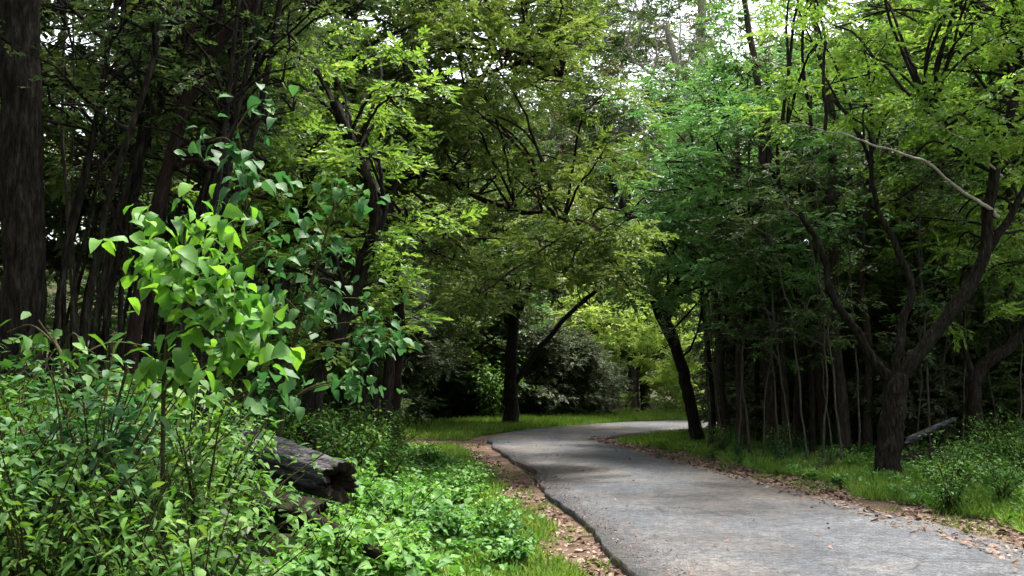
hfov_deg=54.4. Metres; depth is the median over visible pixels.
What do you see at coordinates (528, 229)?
forest tree
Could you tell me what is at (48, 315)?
forest tree
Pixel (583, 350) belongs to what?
forest tree
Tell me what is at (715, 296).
slim tree
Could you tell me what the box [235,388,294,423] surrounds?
shrub
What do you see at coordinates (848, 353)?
forest tree
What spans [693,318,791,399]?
forest tree
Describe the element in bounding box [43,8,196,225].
slim tree
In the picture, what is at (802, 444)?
shrub
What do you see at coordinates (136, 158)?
slim tree
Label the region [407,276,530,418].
forest tree
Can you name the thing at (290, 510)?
fallen log
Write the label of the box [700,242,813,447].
slim tree
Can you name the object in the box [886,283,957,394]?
forest tree
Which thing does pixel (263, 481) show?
shrub
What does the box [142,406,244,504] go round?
shrub
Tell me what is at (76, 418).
shrub
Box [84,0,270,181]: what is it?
slim tree
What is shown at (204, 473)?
shrub
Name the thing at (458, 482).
shrub
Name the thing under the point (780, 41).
forest tree
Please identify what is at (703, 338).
slim tree
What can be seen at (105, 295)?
slim tree
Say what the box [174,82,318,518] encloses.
sapling
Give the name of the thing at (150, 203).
forest tree
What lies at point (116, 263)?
slim tree
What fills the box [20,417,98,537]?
shrub
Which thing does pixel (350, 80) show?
forest tree
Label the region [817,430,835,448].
shrub
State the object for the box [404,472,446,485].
shrub
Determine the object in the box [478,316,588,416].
forest tree
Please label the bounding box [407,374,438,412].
shrub
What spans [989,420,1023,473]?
shrub
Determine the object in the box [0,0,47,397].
tree
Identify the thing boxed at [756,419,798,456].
shrub
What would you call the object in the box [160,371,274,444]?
shrub
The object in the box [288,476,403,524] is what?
shrub
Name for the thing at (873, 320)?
forest tree
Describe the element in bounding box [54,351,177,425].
shrub
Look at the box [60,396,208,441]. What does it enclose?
shrub
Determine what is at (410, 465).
shrub
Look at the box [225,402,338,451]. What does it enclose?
shrub
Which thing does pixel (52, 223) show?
forest tree
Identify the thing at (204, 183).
slim tree
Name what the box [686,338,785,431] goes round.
forest tree
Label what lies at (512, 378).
tree
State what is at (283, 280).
slim tree
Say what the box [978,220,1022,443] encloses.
slim tree
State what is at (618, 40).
tree
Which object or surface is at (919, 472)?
shrub
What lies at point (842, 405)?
slim tree
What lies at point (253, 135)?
slim tree
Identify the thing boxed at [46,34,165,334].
slim tree
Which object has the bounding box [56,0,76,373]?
slim tree
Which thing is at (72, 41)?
slim tree
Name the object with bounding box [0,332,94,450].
shrub
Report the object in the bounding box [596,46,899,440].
tree
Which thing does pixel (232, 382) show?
forest tree
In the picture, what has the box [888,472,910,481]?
shrub
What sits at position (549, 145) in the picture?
forest tree
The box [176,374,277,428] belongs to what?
shrub
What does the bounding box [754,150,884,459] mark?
slim tree
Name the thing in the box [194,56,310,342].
slim tree
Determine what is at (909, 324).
forest tree
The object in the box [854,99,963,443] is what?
slim tree
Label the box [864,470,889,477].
shrub
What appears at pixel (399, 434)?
shrub
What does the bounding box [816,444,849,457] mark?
shrub
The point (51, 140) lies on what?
forest tree
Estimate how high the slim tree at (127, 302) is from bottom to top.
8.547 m
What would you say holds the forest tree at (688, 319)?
on the ground at (280, 538)
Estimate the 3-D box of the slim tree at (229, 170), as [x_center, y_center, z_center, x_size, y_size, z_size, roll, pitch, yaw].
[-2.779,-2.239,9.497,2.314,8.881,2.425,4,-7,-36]
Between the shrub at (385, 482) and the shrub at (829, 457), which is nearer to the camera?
the shrub at (385, 482)
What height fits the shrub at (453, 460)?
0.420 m
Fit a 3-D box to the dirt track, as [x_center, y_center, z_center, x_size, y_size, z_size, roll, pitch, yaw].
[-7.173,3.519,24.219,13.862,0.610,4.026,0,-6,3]
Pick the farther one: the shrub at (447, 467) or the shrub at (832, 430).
the shrub at (832, 430)
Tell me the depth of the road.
10.09 m
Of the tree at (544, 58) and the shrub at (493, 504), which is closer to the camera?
the shrub at (493, 504)
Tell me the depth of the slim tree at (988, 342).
18.82 m
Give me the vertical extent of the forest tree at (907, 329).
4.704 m
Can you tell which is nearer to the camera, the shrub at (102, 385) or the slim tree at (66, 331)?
the shrub at (102, 385)
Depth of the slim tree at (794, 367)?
18.99 m
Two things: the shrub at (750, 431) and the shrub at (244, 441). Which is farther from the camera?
the shrub at (750, 431)
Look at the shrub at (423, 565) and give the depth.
6.48 m
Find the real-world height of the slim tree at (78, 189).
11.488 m
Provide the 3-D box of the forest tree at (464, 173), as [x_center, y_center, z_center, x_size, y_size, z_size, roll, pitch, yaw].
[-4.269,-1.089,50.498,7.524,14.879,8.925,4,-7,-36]
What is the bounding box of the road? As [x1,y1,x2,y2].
[487,420,1023,575]
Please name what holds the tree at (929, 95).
on the ground at (280, 538)
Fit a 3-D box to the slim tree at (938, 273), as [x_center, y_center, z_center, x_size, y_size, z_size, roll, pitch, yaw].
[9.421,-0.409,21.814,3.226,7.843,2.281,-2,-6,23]
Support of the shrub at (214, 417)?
on the ground at (280, 538)
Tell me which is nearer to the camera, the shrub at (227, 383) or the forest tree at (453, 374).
the shrub at (227, 383)
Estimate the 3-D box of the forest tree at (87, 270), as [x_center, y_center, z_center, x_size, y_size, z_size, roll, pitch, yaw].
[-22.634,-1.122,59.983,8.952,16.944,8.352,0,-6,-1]
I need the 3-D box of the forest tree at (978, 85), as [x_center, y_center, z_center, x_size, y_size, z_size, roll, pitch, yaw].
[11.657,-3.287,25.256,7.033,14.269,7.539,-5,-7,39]
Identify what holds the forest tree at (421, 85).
on the ground at (280, 538)
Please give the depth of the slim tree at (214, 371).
17.03 m
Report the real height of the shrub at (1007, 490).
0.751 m
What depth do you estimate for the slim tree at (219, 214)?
15.02 m
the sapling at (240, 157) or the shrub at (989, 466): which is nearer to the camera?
the sapling at (240, 157)
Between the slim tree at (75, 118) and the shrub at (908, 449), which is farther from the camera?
the shrub at (908, 449)
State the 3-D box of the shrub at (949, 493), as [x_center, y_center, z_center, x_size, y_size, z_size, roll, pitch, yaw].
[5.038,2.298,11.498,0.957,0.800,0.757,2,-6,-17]
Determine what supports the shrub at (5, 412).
on the ground at (280, 538)
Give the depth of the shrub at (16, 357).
7.48 m
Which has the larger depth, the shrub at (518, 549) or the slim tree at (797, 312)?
the slim tree at (797, 312)
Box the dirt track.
[405,441,495,451]
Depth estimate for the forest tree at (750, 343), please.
27.77 m
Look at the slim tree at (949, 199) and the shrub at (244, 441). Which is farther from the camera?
the slim tree at (949, 199)
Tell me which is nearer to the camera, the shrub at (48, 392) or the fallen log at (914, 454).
the shrub at (48, 392)
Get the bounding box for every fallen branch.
[293,504,388,564]
[904,417,956,445]
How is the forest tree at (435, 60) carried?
on the ground at (280, 538)
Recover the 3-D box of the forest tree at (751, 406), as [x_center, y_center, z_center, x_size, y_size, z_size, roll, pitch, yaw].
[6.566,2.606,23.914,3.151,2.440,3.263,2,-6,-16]
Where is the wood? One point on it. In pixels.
(622, 373)
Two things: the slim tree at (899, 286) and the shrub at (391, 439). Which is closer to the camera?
the shrub at (391, 439)
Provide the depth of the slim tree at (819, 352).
18.91 m
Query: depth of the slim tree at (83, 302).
16.26 m
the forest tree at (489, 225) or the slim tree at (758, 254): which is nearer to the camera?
the slim tree at (758, 254)
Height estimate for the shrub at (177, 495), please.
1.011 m
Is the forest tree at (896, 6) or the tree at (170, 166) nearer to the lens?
the tree at (170, 166)
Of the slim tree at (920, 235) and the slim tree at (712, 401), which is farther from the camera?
the slim tree at (712, 401)
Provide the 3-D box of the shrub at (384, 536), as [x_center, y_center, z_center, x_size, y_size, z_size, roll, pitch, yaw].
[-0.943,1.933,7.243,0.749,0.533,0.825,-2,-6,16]
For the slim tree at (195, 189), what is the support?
on the ground at (280, 538)
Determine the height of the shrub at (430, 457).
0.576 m
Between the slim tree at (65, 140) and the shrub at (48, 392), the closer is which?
the shrub at (48, 392)
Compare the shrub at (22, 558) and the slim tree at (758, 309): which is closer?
the shrub at (22, 558)
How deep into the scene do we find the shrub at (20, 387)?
6.69 m
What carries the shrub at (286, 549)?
on the ground at (280, 538)
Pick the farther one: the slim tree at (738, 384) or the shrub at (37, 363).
the slim tree at (738, 384)
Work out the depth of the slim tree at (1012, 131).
21.65 m
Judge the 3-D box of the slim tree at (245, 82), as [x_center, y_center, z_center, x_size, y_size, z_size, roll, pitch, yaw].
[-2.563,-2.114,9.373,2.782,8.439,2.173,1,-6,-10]
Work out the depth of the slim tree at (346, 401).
20.76 m
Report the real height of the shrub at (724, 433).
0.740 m
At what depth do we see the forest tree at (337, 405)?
26.52 m
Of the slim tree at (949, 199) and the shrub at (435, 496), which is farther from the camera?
the slim tree at (949, 199)
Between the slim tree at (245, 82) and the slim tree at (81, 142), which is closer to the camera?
the slim tree at (245, 82)
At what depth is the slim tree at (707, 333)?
20.89 m
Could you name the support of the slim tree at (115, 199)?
on the ground at (280, 538)
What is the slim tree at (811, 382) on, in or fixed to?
on the ground at (280, 538)
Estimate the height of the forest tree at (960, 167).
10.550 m
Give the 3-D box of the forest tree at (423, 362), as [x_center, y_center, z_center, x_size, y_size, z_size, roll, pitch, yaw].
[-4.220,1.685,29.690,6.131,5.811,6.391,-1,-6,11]
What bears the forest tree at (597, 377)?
on the ground at (280, 538)
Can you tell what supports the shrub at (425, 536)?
on the ground at (280, 538)
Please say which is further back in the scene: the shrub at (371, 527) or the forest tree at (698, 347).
the forest tree at (698, 347)
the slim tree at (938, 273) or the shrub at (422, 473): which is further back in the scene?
the slim tree at (938, 273)
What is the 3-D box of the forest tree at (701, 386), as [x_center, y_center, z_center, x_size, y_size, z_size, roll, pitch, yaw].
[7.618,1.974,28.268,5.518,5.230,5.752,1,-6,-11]
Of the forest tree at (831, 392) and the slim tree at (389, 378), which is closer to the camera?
the slim tree at (389, 378)
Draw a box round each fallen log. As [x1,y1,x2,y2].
[226,425,358,503]
[239,486,336,533]
[900,442,996,464]
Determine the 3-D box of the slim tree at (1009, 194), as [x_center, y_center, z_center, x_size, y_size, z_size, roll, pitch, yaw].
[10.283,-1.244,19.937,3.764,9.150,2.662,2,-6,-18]
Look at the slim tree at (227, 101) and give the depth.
9.20 m
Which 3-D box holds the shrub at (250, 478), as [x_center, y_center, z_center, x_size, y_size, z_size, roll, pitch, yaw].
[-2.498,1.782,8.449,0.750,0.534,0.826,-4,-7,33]
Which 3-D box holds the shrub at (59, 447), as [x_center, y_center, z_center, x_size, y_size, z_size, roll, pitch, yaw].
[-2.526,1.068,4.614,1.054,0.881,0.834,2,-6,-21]
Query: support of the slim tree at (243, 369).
on the ground at (280, 538)
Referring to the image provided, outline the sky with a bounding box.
[0,0,873,246]
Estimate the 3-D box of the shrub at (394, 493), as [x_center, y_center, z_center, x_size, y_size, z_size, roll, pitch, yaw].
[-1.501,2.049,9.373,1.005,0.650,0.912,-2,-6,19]
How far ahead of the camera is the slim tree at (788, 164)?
27.58 m
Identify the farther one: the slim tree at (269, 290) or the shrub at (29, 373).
the slim tree at (269, 290)
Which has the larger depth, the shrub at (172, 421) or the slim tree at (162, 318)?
the slim tree at (162, 318)
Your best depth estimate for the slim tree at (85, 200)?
17.09 m
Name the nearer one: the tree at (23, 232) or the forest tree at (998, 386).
the tree at (23, 232)
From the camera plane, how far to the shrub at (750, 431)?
22.41 m
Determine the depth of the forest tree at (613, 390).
42.11 m
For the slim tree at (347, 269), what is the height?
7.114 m
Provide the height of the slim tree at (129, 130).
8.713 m
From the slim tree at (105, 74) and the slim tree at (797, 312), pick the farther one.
the slim tree at (797, 312)
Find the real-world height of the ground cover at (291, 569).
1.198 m
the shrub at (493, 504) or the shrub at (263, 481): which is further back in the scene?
the shrub at (493, 504)
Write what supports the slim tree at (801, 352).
on the ground at (280, 538)
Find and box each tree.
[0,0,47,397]
[0,0,155,211]
[0,0,167,288]
[0,0,196,394]
[0,0,216,390]
[0,0,366,396]
[0,1,281,389]
[0,2,130,374]
[0,7,190,398]
[0,30,81,222]
[0,220,92,347]
[18,0,216,392]
[40,0,121,352]
[40,0,248,391]
[40,0,260,396]
[41,0,269,397]
[42,0,197,350]
[42,0,292,402]
[42,4,112,110]
[43,4,199,302]
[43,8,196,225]
[44,0,146,337]
[44,0,192,391]
[44,0,228,334]
[44,26,185,363]
[45,0,172,388]
[46,8,187,346]
[46,16,162,384]
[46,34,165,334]
[52,0,522,414]
[52,6,196,335]
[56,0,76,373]
[67,1,267,392]
[68,156,158,404]
[79,0,440,418]
[82,0,343,443]
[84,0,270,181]
[84,16,247,379]
[84,45,227,359]
[88,0,218,403]
[88,0,332,424]
[91,0,359,395]
[92,0,343,408]
[93,0,372,415]
[94,14,329,382]
[96,0,326,402]
[106,0,388,419]
[107,0,307,387]
[107,2,279,385]
[110,213,216,371]
[111,2,298,398]
[116,25,326,388]
[128,33,267,378]
[128,56,359,397]
[131,8,313,419]
[140,1,274,400]
[142,9,294,293]
[143,0,325,211]
[152,265,292,389]
[170,0,342,269]
[171,10,487,449]
[188,2,342,423]
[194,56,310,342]
[195,279,267,398]
[216,37,328,416]
[224,26,379,454]
[237,252,437,426]
[257,0,678,452]
[260,79,348,283]
[260,267,469,422]
[266,188,349,440]
[272,41,417,422]
[300,107,427,419]
[307,273,485,422]
[311,12,488,438]
[321,29,433,274]
[344,148,480,315]
[345,197,471,401]
[390,70,492,251]
[405,284,488,418]
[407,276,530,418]
[410,140,664,422]
[412,80,564,308]
[420,309,479,415]
[425,155,489,209]
[437,289,567,416]
[441,175,561,379]
[441,274,546,414]
[466,113,588,316]
[466,139,557,327]
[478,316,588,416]
[497,327,612,414]
[500,0,828,350]
[503,3,712,407]
[509,0,756,367]
[526,114,654,400]
[528,331,625,416]
[541,272,714,412]
[556,146,700,406]
[559,349,636,414]
[586,201,685,405]
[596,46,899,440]
[622,183,720,443]
[639,153,757,447]
[644,59,785,332]
[662,145,755,440]
[664,126,754,432]
[665,27,907,420]
[672,241,761,448]
[682,130,812,452]
[683,286,841,432]
[684,168,775,432]
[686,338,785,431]
[689,159,845,459]
[690,99,802,449]
[692,80,930,345]
[693,0,848,447]
[693,109,854,454]
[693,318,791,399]
[699,189,824,451]
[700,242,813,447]
[702,49,827,454]
[703,225,836,454]
[703,348,849,437]
[714,158,825,441]
[718,137,886,459]
[720,199,847,458]
[723,91,873,447]
[724,0,1023,473]
[724,268,880,398]
[730,124,813,350]
[733,0,934,452]
[735,124,826,364]
[744,63,877,449]
[747,106,1023,434]
[751,299,953,426]
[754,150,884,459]
[765,345,872,437]
[779,223,865,450]
[781,147,927,445]
[789,352,880,438]
[793,164,896,455]
[799,57,943,449]
[814,0,1023,279]
[830,0,996,262]
[830,334,1007,446]
[836,73,1023,266]
[839,316,987,432]
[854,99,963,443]
[856,0,1011,256]
[857,168,964,439]
[860,266,1019,427]
[869,105,1005,416]
[878,211,963,449]
[879,152,1003,447]
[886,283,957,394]
[900,184,1014,445]
[921,223,1015,441]
[921,260,1023,413]
[922,202,1023,456]
[936,78,1023,251]
[938,286,1023,440]
[939,120,1021,411]
[944,7,1023,436]
[945,212,1023,449]
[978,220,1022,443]
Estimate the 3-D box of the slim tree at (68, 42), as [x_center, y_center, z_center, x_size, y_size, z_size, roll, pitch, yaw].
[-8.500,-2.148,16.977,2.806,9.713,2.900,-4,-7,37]
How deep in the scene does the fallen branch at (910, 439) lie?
16.36 m
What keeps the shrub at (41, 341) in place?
on the ground at (280, 538)
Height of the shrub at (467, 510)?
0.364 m
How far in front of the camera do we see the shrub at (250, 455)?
5.89 m
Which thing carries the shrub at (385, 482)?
on the ground at (280, 538)
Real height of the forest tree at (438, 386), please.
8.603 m
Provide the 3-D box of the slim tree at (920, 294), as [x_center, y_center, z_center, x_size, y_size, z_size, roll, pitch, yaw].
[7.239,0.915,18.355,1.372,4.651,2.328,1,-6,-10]
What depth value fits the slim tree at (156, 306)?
11.01 m
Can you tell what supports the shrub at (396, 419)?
on the ground at (280, 538)
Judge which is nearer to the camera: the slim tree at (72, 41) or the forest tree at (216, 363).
the slim tree at (72, 41)
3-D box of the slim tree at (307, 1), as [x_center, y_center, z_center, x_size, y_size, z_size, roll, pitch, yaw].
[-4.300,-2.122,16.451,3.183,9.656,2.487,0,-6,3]
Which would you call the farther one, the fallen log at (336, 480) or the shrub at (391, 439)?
the shrub at (391, 439)
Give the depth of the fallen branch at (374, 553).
6.92 m
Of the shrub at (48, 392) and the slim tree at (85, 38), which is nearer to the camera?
the shrub at (48, 392)
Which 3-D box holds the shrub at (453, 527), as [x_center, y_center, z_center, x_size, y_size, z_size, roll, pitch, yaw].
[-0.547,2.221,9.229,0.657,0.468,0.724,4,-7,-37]
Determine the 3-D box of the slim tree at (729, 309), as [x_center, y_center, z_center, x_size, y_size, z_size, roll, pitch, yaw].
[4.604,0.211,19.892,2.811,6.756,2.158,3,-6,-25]
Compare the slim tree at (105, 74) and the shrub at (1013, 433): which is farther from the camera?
the shrub at (1013, 433)
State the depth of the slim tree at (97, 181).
11.96 m
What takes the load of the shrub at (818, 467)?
on the ground at (280, 538)
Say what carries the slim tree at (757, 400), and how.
on the ground at (280, 538)
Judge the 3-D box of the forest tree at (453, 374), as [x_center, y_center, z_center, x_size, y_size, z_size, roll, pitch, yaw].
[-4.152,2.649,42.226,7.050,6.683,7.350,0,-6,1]
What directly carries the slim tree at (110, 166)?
on the ground at (280, 538)
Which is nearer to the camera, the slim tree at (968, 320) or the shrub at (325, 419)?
the shrub at (325, 419)
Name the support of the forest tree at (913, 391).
on the ground at (280, 538)
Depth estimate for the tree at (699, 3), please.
61.69 m
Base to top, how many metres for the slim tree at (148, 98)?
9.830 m
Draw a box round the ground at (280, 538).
[0,260,1022,573]
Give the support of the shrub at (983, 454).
on the ground at (280, 538)
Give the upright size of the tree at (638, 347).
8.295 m
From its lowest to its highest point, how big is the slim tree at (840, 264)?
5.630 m
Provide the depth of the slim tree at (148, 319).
10.02 m
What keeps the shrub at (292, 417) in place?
on the ground at (280, 538)
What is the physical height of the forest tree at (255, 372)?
13.130 m
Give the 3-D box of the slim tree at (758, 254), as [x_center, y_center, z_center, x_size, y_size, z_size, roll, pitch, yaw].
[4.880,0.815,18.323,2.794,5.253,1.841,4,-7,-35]
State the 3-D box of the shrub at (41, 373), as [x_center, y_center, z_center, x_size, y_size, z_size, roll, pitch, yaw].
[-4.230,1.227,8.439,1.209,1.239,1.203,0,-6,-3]
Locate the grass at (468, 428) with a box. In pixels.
[322,408,1023,575]
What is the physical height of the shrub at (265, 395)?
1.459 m
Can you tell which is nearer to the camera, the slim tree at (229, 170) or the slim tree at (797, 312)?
the slim tree at (229, 170)
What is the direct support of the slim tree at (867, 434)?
on the ground at (280, 538)
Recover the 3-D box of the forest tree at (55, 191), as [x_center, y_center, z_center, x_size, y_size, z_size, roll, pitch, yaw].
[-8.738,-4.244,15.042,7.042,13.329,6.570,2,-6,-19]
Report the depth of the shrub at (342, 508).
7.73 m
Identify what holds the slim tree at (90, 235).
on the ground at (280, 538)
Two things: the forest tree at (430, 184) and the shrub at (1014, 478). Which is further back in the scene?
the forest tree at (430, 184)
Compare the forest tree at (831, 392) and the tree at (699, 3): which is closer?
the forest tree at (831, 392)
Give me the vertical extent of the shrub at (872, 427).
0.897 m
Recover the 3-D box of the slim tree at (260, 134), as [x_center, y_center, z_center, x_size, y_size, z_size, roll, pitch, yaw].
[-3.212,-1.680,10.684,2.554,7.749,1.996,1,-6,-10]
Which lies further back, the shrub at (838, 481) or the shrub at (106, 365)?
the shrub at (838, 481)
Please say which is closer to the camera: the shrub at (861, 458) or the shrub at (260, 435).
the shrub at (260, 435)
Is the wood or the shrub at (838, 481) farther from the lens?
the wood
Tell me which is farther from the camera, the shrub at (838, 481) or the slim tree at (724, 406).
the slim tree at (724, 406)
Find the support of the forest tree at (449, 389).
on the ground at (280, 538)
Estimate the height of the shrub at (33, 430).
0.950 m
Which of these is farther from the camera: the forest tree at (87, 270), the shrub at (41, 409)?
the forest tree at (87, 270)
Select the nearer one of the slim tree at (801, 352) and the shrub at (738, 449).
the shrub at (738, 449)
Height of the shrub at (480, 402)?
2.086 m
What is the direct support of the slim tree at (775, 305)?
on the ground at (280, 538)
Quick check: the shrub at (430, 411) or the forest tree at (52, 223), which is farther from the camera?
the shrub at (430, 411)
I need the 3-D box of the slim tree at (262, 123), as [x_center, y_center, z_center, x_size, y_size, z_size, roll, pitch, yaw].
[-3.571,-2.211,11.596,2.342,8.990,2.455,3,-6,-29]
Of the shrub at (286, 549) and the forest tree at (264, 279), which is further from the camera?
the forest tree at (264, 279)
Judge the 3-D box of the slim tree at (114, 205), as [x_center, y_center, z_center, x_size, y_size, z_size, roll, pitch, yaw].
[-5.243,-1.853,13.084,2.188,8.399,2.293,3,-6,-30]
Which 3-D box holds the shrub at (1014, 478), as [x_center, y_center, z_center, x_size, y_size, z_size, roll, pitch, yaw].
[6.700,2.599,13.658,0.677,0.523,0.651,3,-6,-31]
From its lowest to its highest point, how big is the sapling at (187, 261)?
2.297 m
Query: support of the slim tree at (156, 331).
on the ground at (280, 538)
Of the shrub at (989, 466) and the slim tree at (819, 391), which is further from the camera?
the slim tree at (819, 391)
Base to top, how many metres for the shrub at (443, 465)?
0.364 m
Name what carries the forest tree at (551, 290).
on the ground at (280, 538)
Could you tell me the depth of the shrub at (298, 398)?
14.70 m
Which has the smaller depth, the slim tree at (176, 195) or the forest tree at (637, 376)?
the slim tree at (176, 195)
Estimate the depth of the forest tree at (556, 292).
61.56 m
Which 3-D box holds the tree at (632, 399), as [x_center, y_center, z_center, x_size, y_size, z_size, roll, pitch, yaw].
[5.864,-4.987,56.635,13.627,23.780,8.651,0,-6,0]
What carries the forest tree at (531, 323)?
on the ground at (280, 538)
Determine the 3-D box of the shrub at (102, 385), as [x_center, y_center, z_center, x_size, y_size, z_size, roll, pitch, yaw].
[-2.731,1.071,6.493,1.185,1.360,0.941,3,-6,-30]
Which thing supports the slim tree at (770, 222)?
on the ground at (280, 538)
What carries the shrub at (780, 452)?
on the ground at (280, 538)
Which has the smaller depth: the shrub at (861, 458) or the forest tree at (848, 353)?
the shrub at (861, 458)
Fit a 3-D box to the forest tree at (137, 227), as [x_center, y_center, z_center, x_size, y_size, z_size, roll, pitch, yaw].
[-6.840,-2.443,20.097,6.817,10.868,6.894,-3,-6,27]
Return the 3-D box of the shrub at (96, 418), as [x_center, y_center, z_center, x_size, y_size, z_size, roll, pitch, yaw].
[-3.049,1.220,6.751,0.947,1.001,1.198,5,-8,-44]
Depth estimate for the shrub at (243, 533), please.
4.85 m
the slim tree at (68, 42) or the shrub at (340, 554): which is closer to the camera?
the shrub at (340, 554)
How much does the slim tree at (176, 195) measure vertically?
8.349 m
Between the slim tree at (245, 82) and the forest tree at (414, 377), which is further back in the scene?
the forest tree at (414, 377)
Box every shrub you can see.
[0,311,185,440]
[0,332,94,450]
[0,334,70,425]
[0,347,68,407]
[0,358,74,427]
[0,361,74,418]
[0,364,160,575]
[0,375,148,554]
[0,383,102,567]
[0,402,78,467]
[0,420,90,570]
[0,430,153,575]
[2,348,183,462]
[5,394,107,439]
[6,373,105,434]
[8,394,147,497]
[10,343,204,575]
[10,386,157,424]
[12,449,224,575]
[17,395,149,435]
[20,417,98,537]
[24,353,131,413]
[26,407,250,568]
[48,425,226,521]
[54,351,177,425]
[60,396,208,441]
[68,422,236,575]
[70,469,334,575]
[76,414,346,575]
[82,389,204,465]
[90,384,241,432]
[99,365,286,556]
[110,484,289,575]
[137,416,302,557]
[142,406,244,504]
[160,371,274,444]
[172,389,268,513]
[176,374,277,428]
[203,372,239,415]
[217,476,266,512]
[219,364,298,433]
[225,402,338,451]
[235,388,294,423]
[236,384,326,439]
[239,475,281,487]
[255,479,314,496]
[270,384,335,429]
[274,508,373,574]
[276,400,356,451]
[276,502,409,575]
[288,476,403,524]
[292,398,386,457]
[292,500,391,536]
[298,408,395,478]
[323,471,411,516]
[327,523,388,569]
[332,495,408,527]
[335,515,424,537]
[337,451,401,487]
[343,519,433,569]
[345,397,399,458]
[345,408,417,462]
[346,436,425,484]
[351,414,425,479]
[352,476,472,544]
[353,403,424,456]
[353,536,463,575]
[367,523,451,566]
[369,477,403,499]
[369,501,450,546]
[386,461,423,478]
[387,463,445,491]
[395,477,454,502]
[396,483,434,504]
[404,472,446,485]
[405,467,440,480]
[406,442,453,464]
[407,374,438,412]
[426,375,451,417]
[426,480,485,508]
[428,459,455,470]
[428,459,476,479]
[429,501,485,539]
[434,455,466,466]
[436,467,490,501]
[437,466,487,485]
[444,458,495,484]
[450,349,534,417]
[456,500,544,551]
[458,486,519,521]
[459,508,492,528]
[467,529,547,572]
[472,373,496,414]
[697,422,734,445]
[708,432,735,453]
[728,438,750,458]
[733,421,758,441]
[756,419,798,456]
[764,436,792,461]
[792,430,808,453]
[800,467,823,481]
[805,461,826,469]
[812,447,845,468]
[815,413,854,447]
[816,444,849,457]
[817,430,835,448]
[826,470,851,486]
[848,453,873,464]
[850,412,879,442]
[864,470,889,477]
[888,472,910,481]
[899,451,998,514]
[900,460,915,471]
[903,442,921,451]
[905,461,935,478]
[909,427,994,493]
[919,446,1004,484]
[935,437,1004,479]
[954,410,1022,465]
[974,452,1023,503]
[977,459,1023,486]
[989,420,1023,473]
[1007,411,1023,450]
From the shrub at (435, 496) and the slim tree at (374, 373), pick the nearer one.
the shrub at (435, 496)
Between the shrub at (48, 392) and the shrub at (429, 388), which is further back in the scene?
the shrub at (429, 388)
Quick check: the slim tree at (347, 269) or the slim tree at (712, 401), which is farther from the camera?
the slim tree at (712, 401)
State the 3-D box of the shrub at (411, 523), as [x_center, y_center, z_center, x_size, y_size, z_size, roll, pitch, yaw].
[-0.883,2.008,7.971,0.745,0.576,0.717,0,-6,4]
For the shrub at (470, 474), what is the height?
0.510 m
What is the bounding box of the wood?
[0,121,704,401]
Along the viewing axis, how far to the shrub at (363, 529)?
7.38 m
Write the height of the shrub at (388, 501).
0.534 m
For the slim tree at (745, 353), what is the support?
on the ground at (280, 538)
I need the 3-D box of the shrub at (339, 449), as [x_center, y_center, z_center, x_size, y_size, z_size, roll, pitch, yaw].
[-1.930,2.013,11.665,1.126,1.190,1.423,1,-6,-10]
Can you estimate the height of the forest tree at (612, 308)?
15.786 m
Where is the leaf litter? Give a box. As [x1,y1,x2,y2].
[408,430,1023,575]
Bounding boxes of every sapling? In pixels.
[89,182,304,570]
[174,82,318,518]
[241,167,422,535]
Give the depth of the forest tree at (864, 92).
30.91 m
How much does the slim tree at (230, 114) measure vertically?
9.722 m
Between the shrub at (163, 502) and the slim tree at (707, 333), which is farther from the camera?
the slim tree at (707, 333)
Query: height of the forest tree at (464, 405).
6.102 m
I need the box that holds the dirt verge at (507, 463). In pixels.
[471,433,626,575]
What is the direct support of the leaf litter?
on the ground at (280, 538)
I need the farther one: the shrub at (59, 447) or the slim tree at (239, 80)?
the slim tree at (239, 80)
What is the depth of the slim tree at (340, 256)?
18.14 m
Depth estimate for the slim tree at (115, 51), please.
14.43 m
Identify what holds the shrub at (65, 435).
on the ground at (280, 538)
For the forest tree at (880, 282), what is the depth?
21.41 m
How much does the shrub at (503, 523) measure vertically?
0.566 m
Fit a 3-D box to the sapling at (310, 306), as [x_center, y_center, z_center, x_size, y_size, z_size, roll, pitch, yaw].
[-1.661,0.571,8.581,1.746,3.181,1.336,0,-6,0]
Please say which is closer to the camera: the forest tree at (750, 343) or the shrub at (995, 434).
the shrub at (995, 434)
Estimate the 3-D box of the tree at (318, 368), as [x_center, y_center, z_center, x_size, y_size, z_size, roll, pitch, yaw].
[-2.329,-0.584,12.804,4.076,6.357,4.452,0,-6,0]
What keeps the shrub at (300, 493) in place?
on the ground at (280, 538)
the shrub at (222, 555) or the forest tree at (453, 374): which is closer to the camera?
the shrub at (222, 555)
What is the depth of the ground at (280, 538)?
22.84 m
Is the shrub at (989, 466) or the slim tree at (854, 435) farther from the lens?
the slim tree at (854, 435)
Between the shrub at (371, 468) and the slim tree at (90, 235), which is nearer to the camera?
the shrub at (371, 468)
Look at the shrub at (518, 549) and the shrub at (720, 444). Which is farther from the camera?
the shrub at (720, 444)
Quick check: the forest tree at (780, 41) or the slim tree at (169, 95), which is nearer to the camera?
the slim tree at (169, 95)
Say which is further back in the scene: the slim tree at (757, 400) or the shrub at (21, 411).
the slim tree at (757, 400)
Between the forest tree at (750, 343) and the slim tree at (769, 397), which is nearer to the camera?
the slim tree at (769, 397)
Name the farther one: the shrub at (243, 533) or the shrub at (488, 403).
the shrub at (488, 403)
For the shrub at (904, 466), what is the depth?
15.74 m
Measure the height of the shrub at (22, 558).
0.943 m
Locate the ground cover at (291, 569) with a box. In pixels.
[0,428,1023,575]
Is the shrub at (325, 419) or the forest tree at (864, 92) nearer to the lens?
the shrub at (325, 419)
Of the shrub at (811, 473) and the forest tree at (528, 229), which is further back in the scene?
the forest tree at (528, 229)
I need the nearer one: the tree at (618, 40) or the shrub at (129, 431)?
the shrub at (129, 431)

